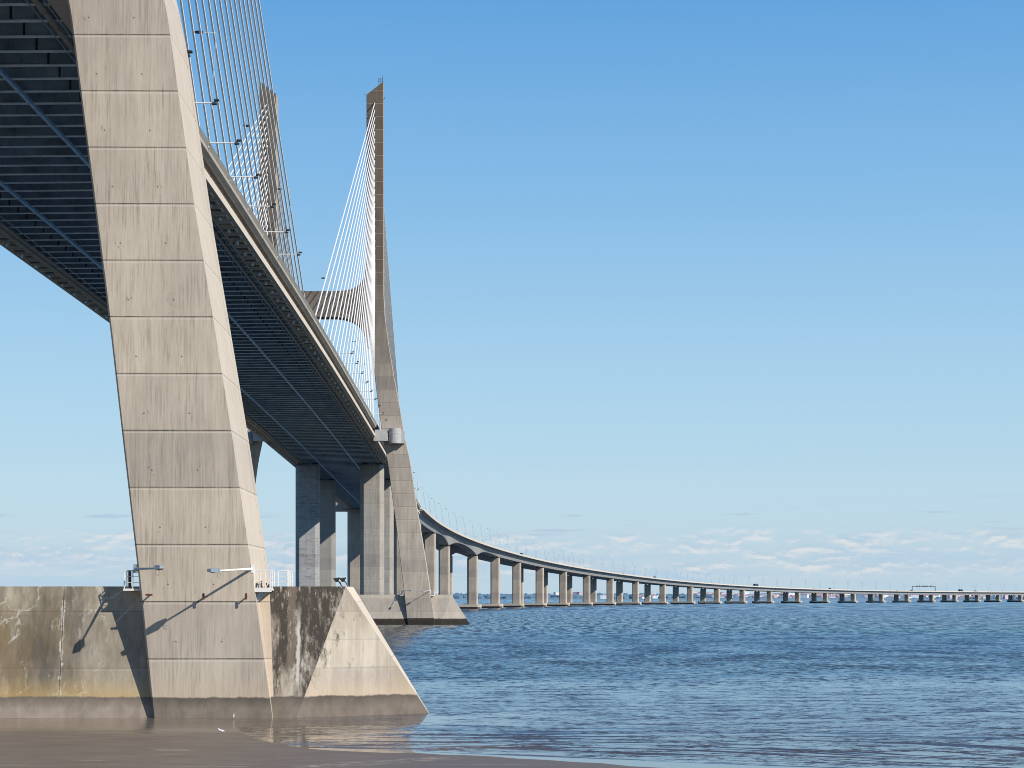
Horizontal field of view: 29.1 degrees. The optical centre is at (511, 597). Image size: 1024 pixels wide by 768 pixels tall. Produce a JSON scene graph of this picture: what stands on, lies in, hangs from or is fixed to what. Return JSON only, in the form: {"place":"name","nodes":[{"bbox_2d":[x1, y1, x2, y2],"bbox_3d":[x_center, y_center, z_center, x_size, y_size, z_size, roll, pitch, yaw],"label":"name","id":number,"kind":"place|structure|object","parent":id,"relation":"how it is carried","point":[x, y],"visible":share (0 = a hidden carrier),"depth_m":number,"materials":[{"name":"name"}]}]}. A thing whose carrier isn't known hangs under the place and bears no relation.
{"place":"outdoors","nodes":[
{"label":"outdoors","id":0,"kind":"place"},
{"bbox_2d":[0,718,654,767],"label":"mud flat","id":1,"kind":"structure","parent":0,"point":[112,743],"depth_m":98.14,"materials":[{"name":"soil"}]},
{"bbox_2d":[0,600,1023,767],"bbox_3d":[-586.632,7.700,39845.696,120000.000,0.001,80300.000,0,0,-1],"label":"water","id":2,"kind":"structure","parent":0,"point":[859,684],"depth_m":166.61,"materials":[{"name":"blue liquid"}]},
{"bbox_2d":[0,0,428,717],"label":"bridge pylon","id":3,"kind":"object","parent":2,"relation":"on","point":[174,646],"visible":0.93,"depth_m":126.73,"materials":[{"name":"concrete"}]},
{"bbox_2d":[123,570,139,590],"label":"access platform","id":4,"kind":"structure","parent":3,"relation":"attached to","point":[129,576],"depth_m":126.39,"materials":[{"name":"white paint"}]},
{"bbox_2d":[133,564,163,574],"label":"wall lamp","id":5,"kind":"object","parent":3,"relation":"attached to","point":[155,567],"visible":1,"depth_m":124.01,"materials":[{"name":"metal"}]},
{"bbox_2d":[180,0,199,125],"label":"stay cable","id":6,"kind":"object","parent":3,"relation":"attached to","point":[184,25],"visible":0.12,"depth_m":202.30,"materials":[{"name":"metal"}]},
{"bbox_2d":[187,0,209,141],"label":"stay cable","id":7,"kind":"object","parent":3,"relation":"attached to","point":[198,66],"visible":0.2,"depth_m":209.03,"materials":[{"name":"metal"}]},
{"bbox_2d":[195,0,220,207],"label":"stay cable","id":8,"kind":"object","parent":3,"relation":"attached to","point":[205,65],"visible":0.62,"depth_m":215.60,"materials":[{"name":"metal"}]},
{"bbox_2d":[201,0,229,220],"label":"stay cable","id":9,"kind":"object","parent":3,"relation":"attached to","point":[219,218],"visible":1,"depth_m":222.60,"materials":[{"name":"metal"}]},
{"bbox_2d":[208,0,237,232],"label":"stay cable","id":10,"kind":"object","parent":3,"relation":"attached to","point":[225,110],"visible":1,"depth_m":228.99,"materials":[{"name":"metal"}]},
{"bbox_2d":[213,0,245,244],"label":"stay cable","id":11,"kind":"object","parent":3,"relation":"attached to","point":[230,104],"visible":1,"depth_m":234.65,"materials":[{"name":"metal"}]},
{"bbox_2d":[207,564,254,578],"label":"wall lamp","id":12,"kind":"object","parent":3,"relation":"attached to","point":[217,570],"visible":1,"depth_m":124.15,"materials":[{"name":"white metal"}]},
{"bbox_2d":[219,0,253,255],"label":"stay cable","id":13,"kind":"object","parent":3,"relation":"attached to","point":[244,253],"visible":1,"depth_m":241.17,"materials":[{"name":"metal"}]},
{"bbox_2d":[224,0,260,265],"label":"stay cable","id":14,"kind":"object","parent":3,"relation":"attached to","point":[236,73],"visible":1,"depth_m":246.73,"materials":[{"name":"metal"}]},
{"bbox_2d":[229,0,267,275],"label":"stay cable","id":15,"kind":"object","parent":3,"relation":"attached to","point":[258,272],"visible":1,"depth_m":252.54,"materials":[{"name":"metal"}]},
{"bbox_2d":[234,0,273,284],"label":"stay cable","id":16,"kind":"object","parent":3,"relation":"attached to","point":[264,281],"visible":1,"depth_m":259.06,"materials":[{"name":"metal"}]},
{"bbox_2d":[238,0,279,292],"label":"stay cable","id":17,"kind":"object","parent":3,"relation":"attached to","point":[271,291],"visible":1,"depth_m":264.23,"materials":[{"name":"metal"}]},
{"bbox_2d":[242,0,284,301],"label":"stay cable","id":18,"kind":"object","parent":3,"relation":"attached to","point":[276,299],"visible":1,"depth_m":270.50,"materials":[{"name":"metal"}]},
{"bbox_2d":[254,570,274,602],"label":"access platform","id":19,"kind":"structure","parent":3,"relation":"attached to","point":[261,592],"depth_m":126.23,"materials":[{"name":"white paint"}]},
{"bbox_2d":[246,0,290,308],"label":"stay cable","id":20,"kind":"object","parent":3,"relation":"attached to","point":[282,307],"visible":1,"depth_m":276.49,"materials":[{"name":"metal"}]},
{"bbox_2d":[250,0,295,316],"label":"stay cable","id":21,"kind":"object","parent":3,"relation":"attached to","point":[287,314],"visible":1,"depth_m":281.75,"materials":[{"name":"metal"}]},
{"bbox_2d":[254,0,299,323],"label":"stay cable","id":22,"kind":"object","parent":3,"relation":"attached to","point":[292,322],"visible":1,"depth_m":287.67,"materials":[{"name":"metal"}]},
{"bbox_2d":[258,0,304,329],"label":"stay cable","id":23,"kind":"object","parent":3,"relation":"attached to","point":[280,143],"visible":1,"depth_m":292.99,"materials":[{"name":"metal"}]},
{"bbox_2d":[278,570,292,585],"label":"guard railing","id":24,"kind":"object","parent":3,"relation":"on","point":[288,576],"visible":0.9,"depth_m":129.69,"materials":[{"name":"white metal"}]},
{"bbox_2d":[296,463,383,594],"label":"bridge pier","id":25,"kind":"structure","parent":2,"relation":"on","point":[371,527],"depth_m":637.80,"materials":[{"name":"grey concrete"}]},
{"bbox_2d":[320,479,393,594],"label":"bridge pier","id":26,"kind":"structure","parent":2,"relation":"on","point":[327,531],"depth_m":706.31,"materials":[{"name":"grey concrete"}]},
{"bbox_2d":[247,78,469,624],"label":"bridge pylon","id":27,"kind":"object","parent":2,"relation":"on","point":[415,606],"visible":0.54,"depth_m":552.54,"materials":[{"name":"grey concrete"}]},
{"bbox_2d":[0,0,420,514],"bbox_3d":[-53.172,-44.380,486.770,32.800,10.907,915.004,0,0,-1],"label":"bridge deck","id":28,"kind":"structure","parent":27,"relation":"on","point":[297,409],"depth_m":265.37,"materials":[{"name":"grey concrete"}]},
{"bbox_2d":[194,31,215,134],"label":"street lamp","id":29,"kind":"object","parent":28,"relation":"on","point":[196,32],"visible":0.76,"depth_m":215.51,"materials":[{"name":"grey metal"}]},
{"bbox_2d":[195,99,218,105],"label":"floodlight","id":30,"kind":"object","parent":28,"relation":"attached to","point":[215,102],"visible":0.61,"depth_m":196.52,"materials":[{"name":"white paint"}]},
{"bbox_2d":[208,139,240,147],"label":"floodlight","id":31,"kind":"object","parent":28,"relation":"attached to","point":[237,143],"visible":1,"depth_m":214.53,"materials":[{"name":"white paint"}]},
{"bbox_2d":[229,173,259,180],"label":"floodlight","id":32,"kind":"object","parent":28,"relation":"attached to","point":[256,176],"visible":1,"depth_m":232.50,"materials":[{"name":"white paint"}]},
{"bbox_2d":[243,125,261,215],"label":"street lamp","id":33,"kind":"object","parent":28,"relation":"on","point":[258,168],"visible":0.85,"depth_m":259.51,"materials":[{"name":"grey metal"}]},
{"bbox_2d":[277,188,291,266],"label":"street lamp","id":34,"kind":"object","parent":28,"relation":"on","point":[289,222],"visible":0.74,"depth_m":300.50,"materials":[{"name":"grey metal"}]},
{"bbox_2d":[229,104,266,166],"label":"stay cable","id":35,"kind":"object","parent":27,"relation":"attached to","point":[245,138],"visible":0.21,"depth_m":502.61,"materials":[{"name":"metal"}]},
{"bbox_2d":[230,111,266,175],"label":"stay cable","id":36,"kind":"object","parent":27,"relation":"attached to","point":[246,146],"visible":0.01,"depth_m":504.61,"materials":[{"name":"metal"}]},
{"bbox_2d":[233,116,267,180],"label":"stay cable","id":37,"kind":"object","parent":27,"relation":"attached to","point":[247,153],"visible":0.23,"depth_m":507.19,"materials":[{"name":"metal"}]},
{"bbox_2d":[239,132,266,189],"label":"stay cable","id":38,"kind":"object","parent":27,"relation":"attached to","point":[253,160],"visible":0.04,"depth_m":522.43,"materials":[{"name":"metal"}]},
{"bbox_2d":[238,123,268,182],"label":"stay cable","id":39,"kind":"object","parent":27,"relation":"attached to","point":[251,155],"visible":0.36,"depth_m":517.13,"materials":[{"name":"metal"}]},
{"bbox_2d":[278,206,285,265],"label":"stay cable","id":40,"kind":"object","parent":27,"relation":"attached to","point":[282,236],"visible":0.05,"depth_m":596.08,"materials":[{"name":"metal"}]},
{"bbox_2d":[278,182,290,272],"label":"stay cable","id":41,"kind":"object","parent":27,"relation":"attached to","point":[283,223],"depth_m":600.11,"materials":[{"name":"metal"}]},
{"bbox_2d":[282,207,292,276],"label":"stay cable","id":42,"kind":"object","parent":27,"relation":"attached to","point":[288,248],"visible":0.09,"depth_m":616.84,"materials":[{"name":"metal"}]},
{"bbox_2d":[305,102,375,342],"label":"stay cable","id":43,"kind":"object","parent":27,"relation":"attached to","point":[306,341],"visible":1,"depth_m":419.63,"materials":[{"name":"metal"}]},
{"bbox_2d":[309,109,375,348],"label":"stay cable","id":44,"kind":"object","parent":27,"relation":"attached to","point":[310,347],"visible":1,"depth_m":426.56,"materials":[{"name":"metal"}]},
{"bbox_2d":[313,116,375,353],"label":"stay cable","id":45,"kind":"object","parent":27,"relation":"attached to","point":[314,352],"visible":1,"depth_m":433.06,"materials":[{"name":"metal"}]},
{"bbox_2d":[316,123,374,359],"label":"stay cable","id":46,"kind":"object","parent":27,"relation":"attached to","point":[317,358],"visible":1,"depth_m":440.07,"materials":[{"name":"metal"}]},
{"bbox_2d":[320,130,374,364],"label":"stay cable","id":47,"kind":"object","parent":27,"relation":"attached to","point":[350,243],"visible":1,"depth_m":447.24,"materials":[{"name":"metal"}]},
{"bbox_2d":[323,137,374,369],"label":"stay cable","id":48,"kind":"object","parent":27,"relation":"attached to","point":[324,368],"visible":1,"depth_m":452.65,"materials":[{"name":"metal"}]},
{"bbox_2d":[327,145,375,374],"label":"stay cable","id":49,"kind":"object","parent":27,"relation":"attached to","point":[353,256],"visible":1,"depth_m":459.44,"materials":[{"name":"metal"}]},
{"bbox_2d":[330,152,375,379],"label":"stay cable","id":50,"kind":"object","parent":27,"relation":"attached to","point":[331,378],"visible":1,"depth_m":465.63,"materials":[{"name":"metal"}]},
{"bbox_2d":[333,159,375,383],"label":"stay cable","id":51,"kind":"object","parent":27,"relation":"attached to","point":[357,266],"visible":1,"depth_m":473.33,"materials":[{"name":"metal"}]},
{"bbox_2d":[336,166,375,388],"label":"stay cable","id":52,"kind":"object","parent":27,"relation":"attached to","point":[358,272],"visible":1,"depth_m":477.48,"materials":[{"name":"metal"}]},
{"bbox_2d":[339,173,374,392],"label":"stay cable","id":53,"kind":"object","parent":27,"relation":"attached to","point":[359,278],"visible":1,"depth_m":483.05,"materials":[{"name":"metal"}]},
{"bbox_2d":[341,180,374,396],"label":"stay cable","id":54,"kind":"object","parent":27,"relation":"attached to","point":[361,282],"visible":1,"depth_m":490.43,"materials":[{"name":"metal"}]},
{"bbox_2d":[344,187,375,400],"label":"stay cable","id":55,"kind":"object","parent":27,"relation":"attached to","point":[362,287],"visible":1,"depth_m":495.46,"materials":[{"name":"metal"}]},
{"bbox_2d":[347,195,375,404],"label":"stay cable","id":56,"kind":"object","parent":27,"relation":"attached to","point":[363,294],"visible":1,"depth_m":499.65,"materials":[{"name":"metal"}]},
{"bbox_2d":[349,202,375,407],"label":"stay cable","id":57,"kind":"object","parent":27,"relation":"attached to","point":[365,297],"visible":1,"depth_m":506.33,"materials":[{"name":"metal"}]},
{"bbox_2d":[351,209,375,411],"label":"stay cable","id":58,"kind":"object","parent":27,"relation":"attached to","point":[366,302],"visible":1,"depth_m":511.56,"materials":[{"name":"metal"}]},
{"bbox_2d":[354,218,374,414],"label":"stay cable","id":59,"kind":"object","parent":27,"relation":"attached to","point":[367,308],"visible":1,"depth_m":515.92,"materials":[{"name":"metal"}]},
{"bbox_2d":[356,224,375,418],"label":"stay cable","id":60,"kind":"object","parent":27,"relation":"attached to","point":[368,316],"visible":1,"depth_m":519.95,"materials":[{"name":"metal"}]},
{"bbox_2d":[358,231,375,421],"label":"stay cable","id":61,"kind":"object","parent":27,"relation":"attached to","point":[369,321],"visible":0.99,"depth_m":524.62,"materials":[{"name":"metal"}]},
{"bbox_2d":[360,238,375,424],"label":"stay cable","id":62,"kind":"object","parent":27,"relation":"attached to","point":[370,328],"visible":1,"depth_m":529.25,"materials":[{"name":"metal"}]},
{"bbox_2d":[362,245,375,427],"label":"stay cable","id":63,"kind":"object","parent":27,"relation":"attached to","point":[371,335],"visible":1,"depth_m":533.23,"materials":[{"name":"metal"}]},
{"bbox_2d":[364,252,375,430],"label":"stay cable","id":64,"kind":"object","parent":27,"relation":"attached to","point":[372,340],"visible":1,"depth_m":538.43,"materials":[{"name":"metal"}]},
{"bbox_2d":[366,260,375,433],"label":"stay cable","id":65,"kind":"object","parent":27,"relation":"attached to","point":[373,347],"visible":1,"depth_m":542.63,"materials":[{"name":"metal"}]},
{"bbox_2d":[367,267,375,436],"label":"stay cable","id":66,"kind":"object","parent":27,"relation":"attached to","point":[373,363],"visible":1,"depth_m":546.37,"materials":[{"name":"metal"}]},
{"bbox_2d":[384,279,388,340],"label":"stay cable","id":67,"kind":"object","parent":27,"relation":"attached to","point":[386,309],"visible":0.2,"depth_m":617.02,"materials":[{"name":"metal"}]},
{"bbox_2d":[384,270,389,347],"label":"stay cable","id":68,"kind":"object","parent":27,"relation":"attached to","point":[386,307],"visible":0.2,"depth_m":619.85,"materials":[{"name":"metal"}]},
{"bbox_2d":[384,262,391,360],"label":"stay cable","id":69,"kind":"object","parent":27,"relation":"attached to","point":[387,311],"visible":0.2,"depth_m":625.33,"materials":[{"name":"metal"}]},
{"bbox_2d":[384,253,392,365],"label":"stay cable","id":70,"kind":"object","parent":27,"relation":"attached to","point":[388,309],"visible":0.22,"depth_m":630.28,"materials":[{"name":"metal"}]},
{"bbox_2d":[384,245,393,371],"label":"stay cable","id":71,"kind":"object","parent":27,"relation":"attached to","point":[388,306],"visible":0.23,"depth_m":635.86,"materials":[{"name":"metal"}]},
{"bbox_2d":[384,236,394,377],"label":"stay cable","id":72,"kind":"object","parent":27,"relation":"attached to","point":[389,307],"visible":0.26,"depth_m":637.76,"materials":[{"name":"metal"}]},
{"bbox_2d":[384,228,396,387],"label":"stay cable","id":73,"kind":"object","parent":27,"relation":"attached to","point":[390,308],"visible":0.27,"depth_m":643.58,"materials":[{"name":"metal"}]},
{"bbox_2d":[384,221,397,393],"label":"stay cable","id":74,"kind":"object","parent":27,"relation":"attached to","point":[390,307],"visible":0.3,"depth_m":646.59,"materials":[{"name":"metal"}]},
{"bbox_2d":[384,213,398,398],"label":"stay cable","id":75,"kind":"object","parent":27,"relation":"attached to","point":[391,307],"visible":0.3,"depth_m":651.65,"materials":[{"name":"metal"}]},
{"bbox_2d":[336,502,403,594],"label":"bridge pier","id":76,"kind":"structure","parent":2,"relation":"on","point":[353,547],"depth_m":881.79,"materials":[{"name":"concrete"}]},
{"bbox_2d":[424,533,435,594],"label":"bridge pier","id":77,"kind":"structure","parent":2,"relation":"on","point":[430,546],"depth_m":1083.56,"materials":[{"name":"concrete"}]},
{"bbox_2d":[439,545,449,594],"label":"bridge pier","id":78,"kind":"structure","parent":2,"relation":"on","point":[444,570],"depth_m":1166.24,"materials":[{"name":"concrete"}]},
{"bbox_2d":[450,555,481,608],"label":"bridge pier","id":79,"kind":"structure","parent":2,"relation":"on","point":[472,582],"depth_m":1309.19,"materials":[{"name":"concrete"}]},
{"bbox_2d":[464,557,502,607],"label":"bridge pier","id":80,"kind":"structure","parent":2,"relation":"on","point":[494,582],"depth_m":1415.03,"materials":[{"name":"concrete"}]},
{"bbox_2d":[503,562,523,606],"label":"bridge pier","id":81,"kind":"structure","parent":2,"relation":"on","point":[516,584],"depth_m":1515.57,"materials":[{"name":"concrete"}]},
{"bbox_2d":[521,567,546,606],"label":"bridge pier","id":82,"kind":"structure","parent":2,"relation":"on","point":[539,587],"depth_m":1621.78,"materials":[{"name":"concrete"}]},
{"bbox_2d":[544,571,569,605],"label":"bridge pier","id":83,"kind":"structure","parent":2,"relation":"on","point":[562,588],"depth_m":1725.54,"materials":[{"name":"concrete"}]},
{"bbox_2d":[567,575,592,605],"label":"bridge pier","id":84,"kind":"structure","parent":2,"relation":"on","point":[586,591],"depth_m":1825.35,"materials":[{"name":"concrete"}]},
{"bbox_2d":[590,578,615,604],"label":"bridge pier","id":85,"kind":"structure","parent":2,"relation":"on","point":[609,591],"depth_m":1924.78,"materials":[{"name":"concrete"}]},
{"bbox_2d":[616,581,640,604],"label":"bridge pier","id":86,"kind":"structure","parent":2,"relation":"on","point":[619,593],"depth_m":2030.64,"materials":[{"name":"concrete"}]},
{"bbox_2d":[642,584,667,603],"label":"bridge pier","id":87,"kind":"structure","parent":2,"relation":"on","point":[647,594],"depth_m":2143.14,"materials":[{"name":"concrete"}]},
{"bbox_2d":[670,587,694,603],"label":"bridge pier","id":88,"kind":"structure","parent":2,"relation":"on","point":[676,595],"depth_m":2248.92,"materials":[{"name":"concrete"}]},
{"bbox_2d":[698,588,721,603],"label":"bridge pier","id":89,"kind":"structure","parent":2,"relation":"on","point":[703,596],"depth_m":2340.28,"materials":[{"name":"concrete"}]},
{"bbox_2d":[724,590,746,602],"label":"bridge pier","id":90,"kind":"structure","parent":2,"relation":"on","point":[729,596],"depth_m":2421.70,"materials":[{"name":"concrete"}]},
{"bbox_2d":[752,591,773,602],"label":"bridge pier","id":91,"kind":"structure","parent":2,"relation":"on","point":[757,597],"depth_m":2502.64,"materials":[{"name":"concrete"}]},
{"bbox_2d":[781,592,801,602],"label":"bridge pier","id":92,"kind":"structure","parent":2,"relation":"on","point":[785,597],"depth_m":2583.17,"materials":[{"name":"concrete"}]},
{"bbox_2d":[809,593,829,602],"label":"bridge pier","id":93,"kind":"structure","parent":2,"relation":"on","point":[814,597],"depth_m":2664.34,"materials":[{"name":"concrete"}]},
{"bbox_2d":[837,594,857,602],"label":"bridge pier","id":94,"kind":"structure","parent":2,"relation":"on","point":[842,598],"depth_m":2743.27,"materials":[{"name":"concrete"}]},
{"bbox_2d":[866,594,885,602],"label":"bridge pier","id":95,"kind":"structure","parent":2,"relation":"on","point":[870,598],"depth_m":2821.32,"materials":[{"name":"concrete"}]},
{"bbox_2d":[892,594,910,601],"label":"bridge pier","id":96,"kind":"structure","parent":2,"relation":"on","point":[896,598],"depth_m":2893.34,"materials":[{"name":"concrete"}]},
{"bbox_2d":[917,595,935,601],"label":"bridge pier","id":97,"kind":"structure","parent":2,"relation":"on","point":[921,598],"depth_m":2960.82,"materials":[{"name":"concrete"}]},
{"bbox_2d":[940,595,958,601],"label":"bridge pier","id":98,"kind":"structure","parent":2,"relation":"on","point":[944,598],"depth_m":3024.36,"materials":[{"name":"concrete"}]},
{"bbox_2d":[963,595,980,601],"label":"bridge pier","id":99,"kind":"structure","parent":2,"relation":"on","point":[968,600],"depth_m":3086.39,"materials":[{"name":"concrete"}]},
{"bbox_2d":[984,595,1001,601],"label":"bridge pier","id":100,"kind":"structure","parent":2,"relation":"on","point":[989,600],"depth_m":3144.79,"materials":[{"name":"concrete"}]},
{"bbox_2d":[1007,595,1023,601],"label":"bridge pier","id":101,"kind":"structure","parent":2,"relation":"on","point":[1010,598],"depth_m":3208.23,"materials":[{"name":"concrete"}]},
{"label":"bridge pier","id":102,"kind":"object","parent":2,"relation":"in","visible":0},
{"bbox_2d":[418,507,1023,594],"bbox_3d":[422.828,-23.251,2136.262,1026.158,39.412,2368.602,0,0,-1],"label":"viaduct deck","id":103,"kind":"structure","parent":102,"relation":"on","point":[459,543],"depth_m":1756.07,"materials":[{"name":"concrete"}]},
{"bbox_2d":[0,0,1023,593],"label":"sky","id":104,"kind":"structure","parent":0,"point":[730,290],"materials":[{"name":"blue"}]},
{"bbox_2d":[455,593,1023,599],"bbox_3d":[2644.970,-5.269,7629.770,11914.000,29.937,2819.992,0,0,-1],"label":"shore","id":105,"kind":"structure","parent":0,"point":[860,596],"depth_m":6409.65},
{"bbox_2d":[436,593,1023,598],"bbox_3d":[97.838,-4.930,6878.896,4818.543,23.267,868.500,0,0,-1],"label":"woodland","id":106,"kind":"object","parent":105,"relation":"on","point":[528,596],"visible":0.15,"depth_m":6557.57,"materials":[{"name":"green plant"}]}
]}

